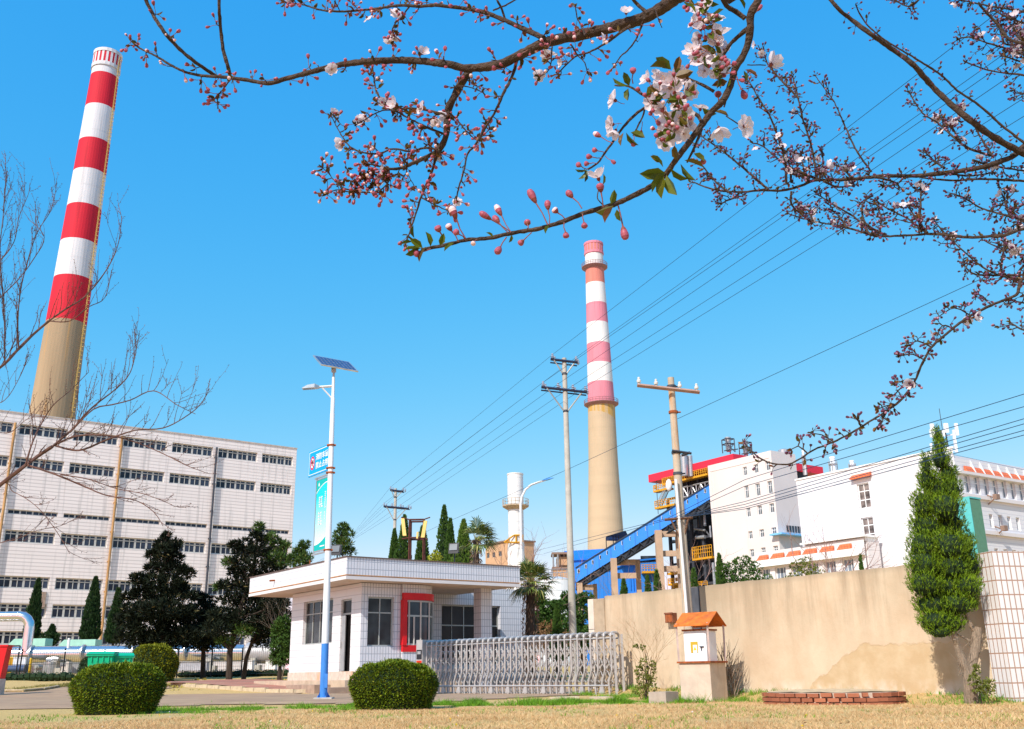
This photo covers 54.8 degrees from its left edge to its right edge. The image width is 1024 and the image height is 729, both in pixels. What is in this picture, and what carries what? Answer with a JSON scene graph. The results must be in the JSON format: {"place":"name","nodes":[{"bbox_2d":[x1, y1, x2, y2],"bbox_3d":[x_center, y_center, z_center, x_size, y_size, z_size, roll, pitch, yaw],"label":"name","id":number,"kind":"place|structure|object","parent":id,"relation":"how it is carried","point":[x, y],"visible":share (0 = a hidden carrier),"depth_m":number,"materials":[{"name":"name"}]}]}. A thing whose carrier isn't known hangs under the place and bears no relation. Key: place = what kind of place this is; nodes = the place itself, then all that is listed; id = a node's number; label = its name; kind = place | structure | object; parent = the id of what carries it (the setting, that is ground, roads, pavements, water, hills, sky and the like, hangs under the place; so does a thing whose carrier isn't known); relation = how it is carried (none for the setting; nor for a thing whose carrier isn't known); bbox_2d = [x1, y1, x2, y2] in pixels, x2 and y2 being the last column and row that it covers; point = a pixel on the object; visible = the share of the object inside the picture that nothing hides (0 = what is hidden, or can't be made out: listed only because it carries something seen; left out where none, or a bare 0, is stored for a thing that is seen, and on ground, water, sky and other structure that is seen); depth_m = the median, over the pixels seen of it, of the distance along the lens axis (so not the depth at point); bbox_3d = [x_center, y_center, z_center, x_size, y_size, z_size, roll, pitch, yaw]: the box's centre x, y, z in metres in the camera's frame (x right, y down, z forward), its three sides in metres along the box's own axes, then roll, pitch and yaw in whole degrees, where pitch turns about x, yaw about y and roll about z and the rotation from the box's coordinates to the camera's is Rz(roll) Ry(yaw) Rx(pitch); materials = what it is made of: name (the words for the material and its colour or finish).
{"place":"outdoors","nodes":[
{"label":"outdoors","id":0,"kind":"place"},
{"bbox_2d":[168,679,291,688],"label":"pavement","id":1,"kind":"structure","parent":0,"point":[241,682],"depth_m":40.73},
{"bbox_2d":[0,670,580,708],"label":"road","id":2,"kind":"structure","parent":0,"point":[52,698],"depth_m":26.78,"materials":[{"name":"concrete"}]},
{"bbox_2d":[4,680,56,691],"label":"traffic island","id":3,"kind":"structure","parent":2,"relation":"on","point":[10,684],"depth_m":44.81,"materials":[{"name":"concrete"}]},
{"bbox_2d":[5,670,75,680],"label":"hedge","id":4,"kind":"object","parent":3,"relation":"on","point":[45,676],"visible":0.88,"depth_m":50.90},
{"bbox_2d":[86,651,118,665],"bbox_3d":[-13.124,9.902,31.541,0.850,1.437,0.900,2,-18,-8],"label":"wheeled bin","id":5,"kind":"object","parent":2,"relation":"on","point":[100,657],"visible":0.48,"depth_m":31.34,"materials":[{"name":"green plastic"}]},
{"bbox_2d":[416,631,624,693],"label":"retractable gate","id":6,"kind":"structure","parent":2,"relation":"on","point":[427,652],"depth_m":27.67,"materials":[{"name":"metal"}]},
{"bbox_2d":[0,666,1023,728],"bbox_3d":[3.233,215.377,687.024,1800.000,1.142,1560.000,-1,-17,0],"label":"ground","id":7,"kind":"structure","parent":0,"point":[6,713],"depth_m":17.74,"materials":[{"name":"plant"}]},
{"bbox_2d":[0,645,13,694],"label":"fire hydrant box","id":8,"kind":"object","parent":7,"relation":"on","point":[5,652],"visible":0.93,"depth_m":36.38,"materials":[{"name":"metal"}]},
{"bbox_2d":[22,577,42,638],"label":"cypress tree","id":9,"kind":"object","parent":7,"relation":"on","point":[33,608],"visible":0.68,"depth_m":75.83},
{"bbox_2d":[29,47,122,418],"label":"chimney","id":10,"kind":"object","parent":7,"relation":"on","point":[62,344],"visible":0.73,"depth_m":247.41,"materials":[{"name":"concrete"}]},
{"bbox_2d":[59,639,101,672],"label":"equipment cover","id":11,"kind":"object","parent":7,"relation":"on","point":[91,642],"visible":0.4,"depth_m":70.80,"materials":[{"name":"teal metal"}]},
{"bbox_2d":[78,575,101,638],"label":"cypress tree","id":12,"kind":"object","parent":7,"relation":"on","point":[90,626],"visible":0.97,"depth_m":75.53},
{"bbox_2d":[103,587,123,645],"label":"cypress tree","id":13,"kind":"object","parent":7,"relation":"on","point":[109,632],"visible":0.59,"depth_m":73.41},
{"bbox_2d":[0,151,227,563],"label":"bare tree","id":14,"kind":"object","parent":7,"relation":"on","point":[34,458],"visible":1,"depth_m":6.24,"materials":[{"name":"plant"}]},
{"bbox_2d":[67,659,167,714],"bbox_3d":[-7.929,6.483,19.807,2.006,1.125,1.606,-1,-17,0],"label":"clipped hedge","id":15,"kind":"object","parent":7,"relation":"on","point":[121,688],"visible":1,"depth_m":19.30,"materials":[{"name":"green plant"}]},
{"bbox_2d":[0,611,274,673],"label":"steam pipeline","id":16,"kind":"object","parent":7,"relation":"on","point":[256,654],"visible":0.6,"depth_m":67.27,"materials":[{"name":"metal"}]},
{"bbox_2d":[7,645,276,677],"bbox_3d":[-21.039,16.259,53.589,16.839,2.128,0.278,-1,-17,0],"label":"fence","id":17,"kind":"object","parent":7,"relation":"on","point":[65,650],"visible":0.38,"depth_m":53.69,"materials":[{"name":"black metal"}]},
{"bbox_2d":[0,410,297,671],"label":"factory building","id":18,"kind":"structure","parent":7,"relation":"on","point":[242,490],"depth_m":98.93,"materials":[{"name":"tile"}]},
{"bbox_2d":[0,575,49,588],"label":"window","id":19,"kind":"structure","parent":18,"relation":"in","point":[27,582],"depth_m":92.31,"materials":[{"name":"white glass"}]},
{"bbox_2d":[4,530,54,544],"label":"window","id":20,"kind":"structure","parent":18,"relation":"in","point":[42,537],"depth_m":93.74,"materials":[{"name":"white glass"}]},
{"bbox_2d":[14,457,63,472],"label":"window","id":21,"kind":"structure","parent":18,"relation":"in","point":[19,461],"depth_m":95.97,"materials":[{"name":"white glass"}]},
{"bbox_2d":[18,424,67,438],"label":"window","id":22,"kind":"structure","parent":18,"relation":"in","point":[48,432],"depth_m":96.74,"materials":[{"name":"white glass"}]},
{"bbox_2d":[51,605,84,617],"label":"window","id":23,"kind":"structure","parent":18,"relation":"in","point":[58,611],"depth_m":94.06,"materials":[{"name":"white glass"}]},
{"bbox_2d":[55,578,102,590],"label":"window","id":24,"kind":"structure","parent":18,"relation":"in","point":[60,583],"depth_m":95.00,"materials":[{"name":"white glass"}]},
{"bbox_2d":[60,533,106,547],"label":"window","id":25,"kind":"structure","parent":18,"relation":"in","point":[92,540],"depth_m":96.54,"materials":[{"name":"white glass"}]},
{"bbox_2d":[69,463,114,477],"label":"window","id":26,"kind":"structure","parent":18,"relation":"in","point":[95,470],"depth_m":98.57,"materials":[{"name":"white glass"}]},
{"bbox_2d":[73,431,117,445],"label":"window","id":27,"kind":"structure","parent":18,"relation":"in","point":[113,441],"depth_m":99.49,"materials":[{"name":"white glass"}]},
{"bbox_2d":[112,537,156,549],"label":"window","id":28,"kind":"structure","parent":18,"relation":"in","point":[118,542],"depth_m":99.17,"materials":[{"name":"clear glass"}]},
{"bbox_2d":[119,468,163,481],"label":"window","id":29,"kind":"structure","parent":18,"relation":"in","point":[125,473],"depth_m":101.40,"materials":[{"name":"white glass"}]},
{"bbox_2d":[123,437,166,450],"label":"window","id":30,"kind":"structure","parent":18,"relation":"in","point":[158,446],"depth_m":102.35,"materials":[{"name":"clear glass"}]},
{"bbox_2d":[169,473,209,486],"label":"window","id":31,"kind":"structure","parent":18,"relation":"in","point":[174,478],"depth_m":104.26,"materials":[{"name":"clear glass"}]},
{"bbox_2d":[172,443,212,456],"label":"window","id":32,"kind":"structure","parent":18,"relation":"in","point":[178,448],"depth_m":105.24,"materials":[{"name":"clear glass"}]},
{"bbox_2d":[216,478,254,491],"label":"window","id":33,"kind":"structure","parent":18,"relation":"in","point":[220,483],"depth_m":107.13,"materials":[{"name":"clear glass"}]},
{"bbox_2d":[218,448,256,461],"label":"window","id":34,"kind":"structure","parent":18,"relation":"in","point":[222,453],"depth_m":108.10,"materials":[{"name":"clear glass"}]},
{"bbox_2d":[260,483,290,494],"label":"window","id":35,"kind":"structure","parent":18,"relation":"in","point":[264,487],"depth_m":109.80,"materials":[{"name":"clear glass"}]},
{"bbox_2d":[132,643,180,681],"bbox_3d":[-17.396,14.463,47.953,2.623,1.963,2.626,-1,-17,0],"label":"clipped hedge","id":36,"kind":"object","parent":7,"relation":"on","point":[165,657],"visible":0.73,"depth_m":47.35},
{"bbox_2d":[111,529,202,651],"bbox_3d":[-18.075,12.282,50.522,4.851,7.863,3.511,-1,-17,0],"label":"pine tree","id":37,"kind":"object","parent":7,"relation":"on","point":[162,619],"visible":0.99,"depth_m":50.41,"materials":[{"name":"plant"}]},
{"bbox_2d":[178,589,226,678],"bbox_3d":[-16.348,14.249,51.992,2.831,4.810,3.178,-1,-17,0],"label":"pine tree","id":38,"kind":"object","parent":7,"relation":"on","point":[204,645],"visible":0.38,"depth_m":51.88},
{"bbox_2d":[177,668,288,677],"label":"hedge","id":39,"kind":"object","parent":7,"relation":"on","point":[251,673],"visible":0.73,"depth_m":53.78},
{"bbox_2d":[198,520,293,678],"bbox_3d":[-13.026,11.686,48.930,4.486,8.008,2.898,-1,-17,0],"label":"pine tree","id":40,"kind":"object","parent":7,"relation":"on","point":[235,622],"visible":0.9,"depth_m":48.76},
{"bbox_2d":[241,598,291,678],"bbox_3d":[-12.332,13.796,49.625,3.042,4.320,2.170,-1,-17,0],"label":"pine tree","id":41,"kind":"object","parent":7,"relation":"on","point":[255,641],"visible":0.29,"depth_m":49.23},
{"bbox_2d":[268,613,291,679],"bbox_3d":[-10.292,12.802,44.234,1.349,3.228,1.444,-1,-17,0],"label":"evergreen shrub","id":42,"kind":"object","parent":7,"relation":"on","point":[281,635],"visible":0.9,"depth_m":44.06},
{"bbox_2d":[289,538,313,567],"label":"pine tree","id":43,"kind":"object","parent":7,"relation":"on","point":[301,556],"visible":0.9,"depth_m":59.12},
{"bbox_2d":[302,355,357,698],"bbox_3d":[-4.957,4.103,26.501,1.544,9.464,0.886,-1,-17,0],"label":"solar street lamp","id":44,"kind":"object","parent":7,"relation":"on","point":[333,364],"visible":0.99,"depth_m":26.19,"materials":[{"name":"grey metal"}]},
{"bbox_2d":[308,445,328,477],"bbox_3d":[-5.345,2.674,27.375,0.050,0.726,1.324,11,-21,-34],"label":"fire lane sign","id":45,"kind":"object","parent":44,"relation":"attached to","point":[318,460],"visible":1,"depth_m":27.38,"materials":[{"name":"blue metal"}]},
{"bbox_2d":[311,474,327,555],"bbox_3d":[-5.153,4.048,26.705,0.040,2.129,1.016,11,-21,-34],"label":"lamp banner","id":46,"kind":"object","parent":44,"relation":"attached to","point":[320,517],"visible":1,"depth_m":26.74,"materials":[{"name":"fabric"}]},
{"bbox_2d":[331,521,356,556],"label":"pine tree","id":47,"kind":"object","parent":7,"relation":"on","point":[343,539],"visible":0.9,"depth_m":59.53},
{"bbox_2d":[249,556,525,693],"bbox_3d":[-4.019,10.968,40.145,11.980,4.895,9.590,11,-21,-34],"label":"gatehouse","id":48,"kind":"object","parent":7,"relation":"on","point":[382,608],"visible":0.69,"depth_m":37.13,"materials":[{"name":"tile"}]},
{"bbox_2d":[304,598,332,644],"bbox_3d":[-7.436,10.003,38.315,0.060,1.660,2.630,11,-21,-34],"label":"window","id":49,"kind":"structure","parent":48,"relation":"in","point":[314,609],"depth_m":38.66,"materials":[{"name":"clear glass"}]},
{"bbox_2d":[340,599,351,670],"bbox_3d":[-6.047,9.927,36.234,0.220,2.560,0.840,11,-21,-34],"label":"door","id":50,"kind":"structure","parent":48,"relation":"in","point":[347,603],"depth_m":36.37,"materials":[{"name":"grey metal"}]},
{"bbox_2d":[367,597,392,645],"bbox_3d":[-4.839,9.368,35.946,1.070,1.740,0.060,11,-21,-34],"label":"window","id":51,"kind":"structure","parent":48,"relation":"in","point":[380,609],"depth_m":35.97,"materials":[{"name":"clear glass"}]},
{"bbox_2d":[400,584,433,662],"bbox_3d":[-3.816,9.974,37.325,1.780,3.060,1.900,11,-21,-34],"label":"bay window","id":52,"kind":"structure","parent":48,"relation":"in","point":[416,623],"depth_m":36.59,"materials":[{"name":"paint"}]},
{"bbox_2d":[442,604,498,665],"bbox_3d":[-1.830,11.593,42.242,3.011,2.494,0.060,11,-21,-34],"label":"window","id":53,"kind":"structure","parent":48,"relation":"in","point":[457,620],"depth_m":42.11,"materials":[{"name":"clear glass"}]},
{"bbox_2d":[347,657,440,710],"bbox_3d":[-2.401,6.532,20.174,1.937,1.111,1.612,-1,-17,0],"label":"clipped hedge","id":54,"kind":"object","parent":7,"relation":"on","point":[395,684],"visible":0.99,"depth_m":19.67,"materials":[{"name":"green plant"}]},
{"bbox_2d":[393,513,411,558],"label":"cypress tree","id":55,"kind":"object","parent":7,"relation":"on","point":[401,551],"visible":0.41,"depth_m":53.32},
{"bbox_2d":[401,517,429,559],"bbox_3d":[-4.500,10.807,45.877,1.382,7.382,0.778,-1,-17,0],"label":"lantern frame","id":56,"kind":"object","parent":7,"relation":"on","point":[410,538],"visible":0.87,"depth_m":46.50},
{"bbox_2d":[435,504,447,560],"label":"cypress tree","id":57,"kind":"object","parent":7,"relation":"on","point":[441,533],"visible":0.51,"depth_m":54.57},
{"bbox_2d":[120,0,783,260],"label":"plum tree","id":58,"kind":"object","parent":7,"relation":"on","point":[677,124],"visible":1,"depth_m":1.43,"materials":[{"name":"brown plant"}]},
{"bbox_2d":[447,518,472,562],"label":"cypress tree","id":59,"kind":"object","parent":7,"relation":"on","point":[464,540],"visible":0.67,"depth_m":49.34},
{"bbox_2d":[450,515,499,563],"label":"palm tree","id":60,"kind":"object","parent":7,"relation":"on","point":[480,530],"visible":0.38,"depth_m":44.45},
{"bbox_2d":[484,540,535,665],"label":"pump house","id":61,"kind":"structure","parent":7,"relation":"on","point":[490,559],"depth_m":150.65,"materials":[{"name":"beige concrete"}]},
{"bbox_2d":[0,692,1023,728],"bbox_3d":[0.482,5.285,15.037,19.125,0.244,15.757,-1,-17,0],"label":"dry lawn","id":62,"kind":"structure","parent":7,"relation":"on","point":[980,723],"depth_m":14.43,"materials":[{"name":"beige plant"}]},
{"bbox_2d":[0,683,1023,728],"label":"green grass","id":63,"kind":"structure","parent":7,"relation":"on","point":[616,699],"depth_m":20.89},
{"bbox_2d":[502,472,528,589],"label":"steel stack","id":64,"kind":"object","parent":7,"relation":"on","point":[515,482],"visible":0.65,"depth_m":138.96,"materials":[{"name":"white paint"}]},
{"bbox_2d":[506,556,558,683],"bbox_3d":[0.835,10.322,39.778,2.666,5.280,2.562,-1,-17,0],"label":"palm tree","id":65,"kind":"object","parent":7,"relation":"on","point":[530,591],"visible":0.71,"depth_m":39.74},
{"bbox_2d":[487,530,609,604],"bbox_3d":[0.871,11.528,48.871,7.592,7.482,5.937,-5,-18,12],"label":"bare tree","id":66,"kind":"object","parent":7,"relation":"on","point":[537,548],"visible":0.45,"depth_m":49.54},
{"bbox_2d":[535,592,567,676],"bbox_3d":[1.674,12.455,45.337,2.057,4.146,1.416,-7,-18,17],"label":"evergreen shrub","id":67,"kind":"object","parent":7,"relation":"on","point":[545,612],"visible":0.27,"depth_m":45.44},
{"bbox_2d":[549,602,563,680],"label":"cypress tree","id":68,"kind":"object","parent":7,"relation":"on","point":[557,624],"visible":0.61,"depth_m":42.44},
{"bbox_2d":[539,569,574,665],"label":"storage tank","id":69,"kind":"object","parent":7,"relation":"on","point":[561,586],"visible":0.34,"depth_m":105.86,"materials":[{"name":"metal"}]},
{"bbox_2d":[541,353,588,680],"bbox_3d":[2.444,6.394,42.120,2.220,14.259,0.665,1,-18,-7],"label":"utility pole","id":70,"kind":"object","parent":7,"relation":"on","point":[570,568],"visible":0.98,"depth_m":42.32,"materials":[{"name":"concrete"}]},
{"bbox_2d":[334,3,1009,556],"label":"power line","id":71,"kind":"object","parent":70,"relation":"attached to","point":[712,231],"visible":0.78,"depth_m":30.85,"materials":[{"name":"metal"}]},
{"bbox_2d":[323,99,1021,559],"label":"power line","id":72,"kind":"object","parent":70,"relation":"attached to","point":[717,293],"visible":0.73,"depth_m":32.25,"materials":[{"name":"metal"}]},
{"bbox_2d":[355,66,1023,534],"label":"power line","id":73,"kind":"object","parent":70,"relation":"attached to","point":[721,272],"visible":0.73,"depth_m":30.97,"materials":[{"name":"metal"}]},
{"bbox_2d":[386,59,1009,501],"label":"power line","id":74,"kind":"object","parent":70,"relation":"attached to","point":[726,255],"visible":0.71,"depth_m":30.03,"materials":[{"name":"metal"}]},
{"bbox_2d":[559,590,594,673],"bbox_3d":[3.370,13.692,50.224,2.369,4.359,1.922,-11,-20,29],"label":"evergreen shrub","id":75,"kind":"object","parent":7,"relation":"on","point":[581,618],"visible":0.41,"depth_m":50.29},
{"bbox_2d":[588,598,607,688],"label":"gate pier","id":76,"kind":"structure","parent":7,"relation":"on","point":[596,616],"depth_m":27.18,"materials":[{"name":"paint"}]},
{"bbox_2d":[575,565,635,665],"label":"coal store","id":77,"kind":"structure","parent":7,"relation":"on","point":[630,583],"depth_m":201.74,"materials":[{"name":"blue metal"}]},
{"bbox_2d":[610,558,641,594],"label":"conveyor trestle","id":78,"kind":"object","parent":7,"relation":"on","point":[615,576],"visible":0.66,"depth_m":182.98,"materials":[{"name":"concrete"}]},
{"bbox_2d":[599,604,682,698],"bbox_3d":[3.318,6.925,24.084,2.425,2.324,1.903,-1,-17,0],"label":"bare shrub","id":79,"kind":"object","parent":7,"relation":"on","point":[643,648],"visible":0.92,"depth_m":23.87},
{"bbox_2d":[635,556,655,592],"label":"transfer shed","id":80,"kind":"structure","parent":7,"relation":"on","point":[648,568],"depth_m":200.29,"materials":[{"name":"blue metal"}]},
{"bbox_2d":[632,643,659,698],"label":"leafy shrub","id":81,"kind":"object","parent":7,"relation":"on","point":[648,678],"visible":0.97,"depth_m":23.43,"materials":[{"name":"green plant"}]},
{"bbox_2d":[648,691,678,702],"bbox_3d":[3.288,7.283,21.405,0.464,0.350,0.482,-16,-23,41],"label":"concrete block","id":82,"kind":"object","parent":7,"relation":"on","point":[665,696],"depth_m":21.27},
{"bbox_2d":[654,530,680,589],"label":"conveyor trestle","id":83,"kind":"object","parent":7,"relation":"on","point":[660,554],"visible":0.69,"depth_m":177.99,"materials":[{"name":"concrete"}]},
{"bbox_2d":[637,377,699,629],"bbox_3d":[4.005,4.183,23.954,1.579,8.101,0.417,-1,-17,0],"label":"utility pole","id":84,"kind":"object","parent":7,"relation":"on","point":[676,452],"visible":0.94,"depth_m":24.23,"materials":[{"name":"concrete"}]},
{"bbox_2d":[544,406,1023,553],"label":"power line","id":85,"kind":"object","parent":84,"relation":"attached to","point":[821,464],"visible":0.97,"depth_m":20.68,"materials":[{"name":"metal"}]},
{"bbox_2d":[545,394,1023,548],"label":"power line","id":86,"kind":"object","parent":84,"relation":"attached to","point":[813,458],"visible":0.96,"depth_m":21.02,"materials":[{"name":"metal"}]},
{"bbox_2d":[674,611,727,701],"bbox_3d":[4.307,6.705,22.296,0.880,2.156,0.880,-14,-22,36],"label":"switch box","id":87,"kind":"object","parent":7,"relation":"on","point":[702,670],"visible":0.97,"depth_m":22.11,"materials":[{"name":"concrete"}]},
{"bbox_2d":[684,632,705,659],"bbox_3d":[4.106,6.339,22.209,0.500,0.588,0.038,-14,-22,36],"label":"cabinet door","id":88,"kind":"structure","parent":87,"relation":"in","point":[695,649],"depth_m":22.19,"materials":[{"name":"metal"}]},
{"bbox_2d":[717,641,748,697],"bbox_3d":[5.018,6.937,22.714,1.010,1.512,0.691,-1,-17,0],"label":"bare shrub","id":89,"kind":"object","parent":7,"relation":"on","point":[728,677],"visible":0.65,"depth_m":22.64,"materials":[{"name":"brown plant"}]},
{"bbox_2d":[648,454,822,588],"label":"boiler house","id":90,"kind":"structure","parent":7,"relation":"on","point":[699,528],"depth_m":182.88,"materials":[{"name":"metal"}]},
{"bbox_2d":[575,484,710,590],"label":"conveyor gallery","id":91,"kind":"object","parent":90,"relation":"attached to","point":[633,543],"visible":0.84,"depth_m":182.08,"materials":[{"name":"metal"}]},
{"bbox_2d":[715,554,772,584],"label":"juniper","id":92,"kind":"object","parent":7,"relation":"on","point":[734,578],"visible":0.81,"depth_m":33.31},
{"bbox_2d":[708,448,802,582],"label":"plant block","id":93,"kind":"structure","parent":7,"relation":"on","point":[751,532],"depth_m":154.18,"materials":[{"name":"white paint"}]},
{"bbox_2d":[604,565,995,697],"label":"yard wall","id":94,"kind":"structure","parent":7,"relation":"on","point":[857,629],"depth_m":21.70,"materials":[{"name":"paint"}]},
{"bbox_2d":[783,556,825,577],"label":"juniper","id":95,"kind":"object","parent":7,"relation":"on","point":[801,567],"visible":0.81,"depth_m":33.33,"materials":[{"name":"green plant"}]},
{"bbox_2d":[754,534,881,579],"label":"entrance annex","id":96,"kind":"object","parent":7,"relation":"on","point":[775,564],"visible":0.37,"depth_m":103.16,"materials":[{"name":"paint"}]},
{"bbox_2d":[762,688,906,704],"bbox_3d":[6.310,6.596,19.433,2.739,0.414,2.025,-11,-20,28],"label":"brick ring","id":97,"kind":"object","parent":7,"relation":"on","point":[839,696],"visible":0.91,"depth_m":18.68,"materials":[{"name":"brick"}]},
{"bbox_2d":[785,506,893,575],"bbox_3d":[12.896,8.738,38.733,4.309,7.003,5.199,-1,-17,0],"label":"bare tree","id":98,"kind":"object","parent":7,"relation":"on","point":[830,552],"visible":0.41,"depth_m":39.83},
{"bbox_2d":[687,0,1023,474],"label":"plum tree","id":99,"kind":"object","parent":7,"relation":"on","point":[1016,49],"visible":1,"depth_m":2.77,"materials":[{"name":"brown plant"}]},
{"bbox_2d":[795,446,1023,567],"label":"office building","id":100,"kind":"structure","parent":7,"relation":"on","point":[878,504],"depth_m":103.73,"materials":[{"name":"white paint"}]},
{"bbox_2d":[902,424,986,703],"bbox_3d":[8.173,3.729,18.751,1.689,5.364,1.175,-1,-17,0],"label":"front cypress","id":101,"kind":"object","parent":7,"relation":"on","point":[943,564],"visible":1,"depth_m":18.51,"materials":[{"name":"green plant"}]},
{"bbox_2d":[958,496,987,556],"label":"green tower","id":102,"kind":"structure","parent":7,"relation":"on","point":[973,514],"depth_m":91.14,"materials":[{"name":"tile"}]},
{"bbox_2d":[967,664,996,703],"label":"leafy shrub","id":103,"kind":"object","parent":7,"relation":"on","point":[979,688],"visible":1,"depth_m":17.69,"materials":[{"name":"green plant"}]},
{"bbox_2d":[954,458,1023,550],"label":"office wing","id":104,"kind":"structure","parent":7,"relation":"on","point":[998,490],"depth_m":98.28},
{"bbox_2d":[974,551,1023,701],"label":"tiled wall","id":105,"kind":"structure","parent":7,"relation":"on","point":[1002,592],"depth_m":18.29,"materials":[{"name":"white tile"}]},
{"bbox_2d":[0,0,1023,668],"label":"sky","id":106,"kind":"structure","parent":0,"point":[229,256],"materials":[{"name":"blue"}]},
{"bbox_2d":[581,240,622,565],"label":"chimney","id":107,"kind":"object","parent":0,"point":[604,505],"visible":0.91,"depth_m":326.03,"materials":[{"name":"beige concrete"}]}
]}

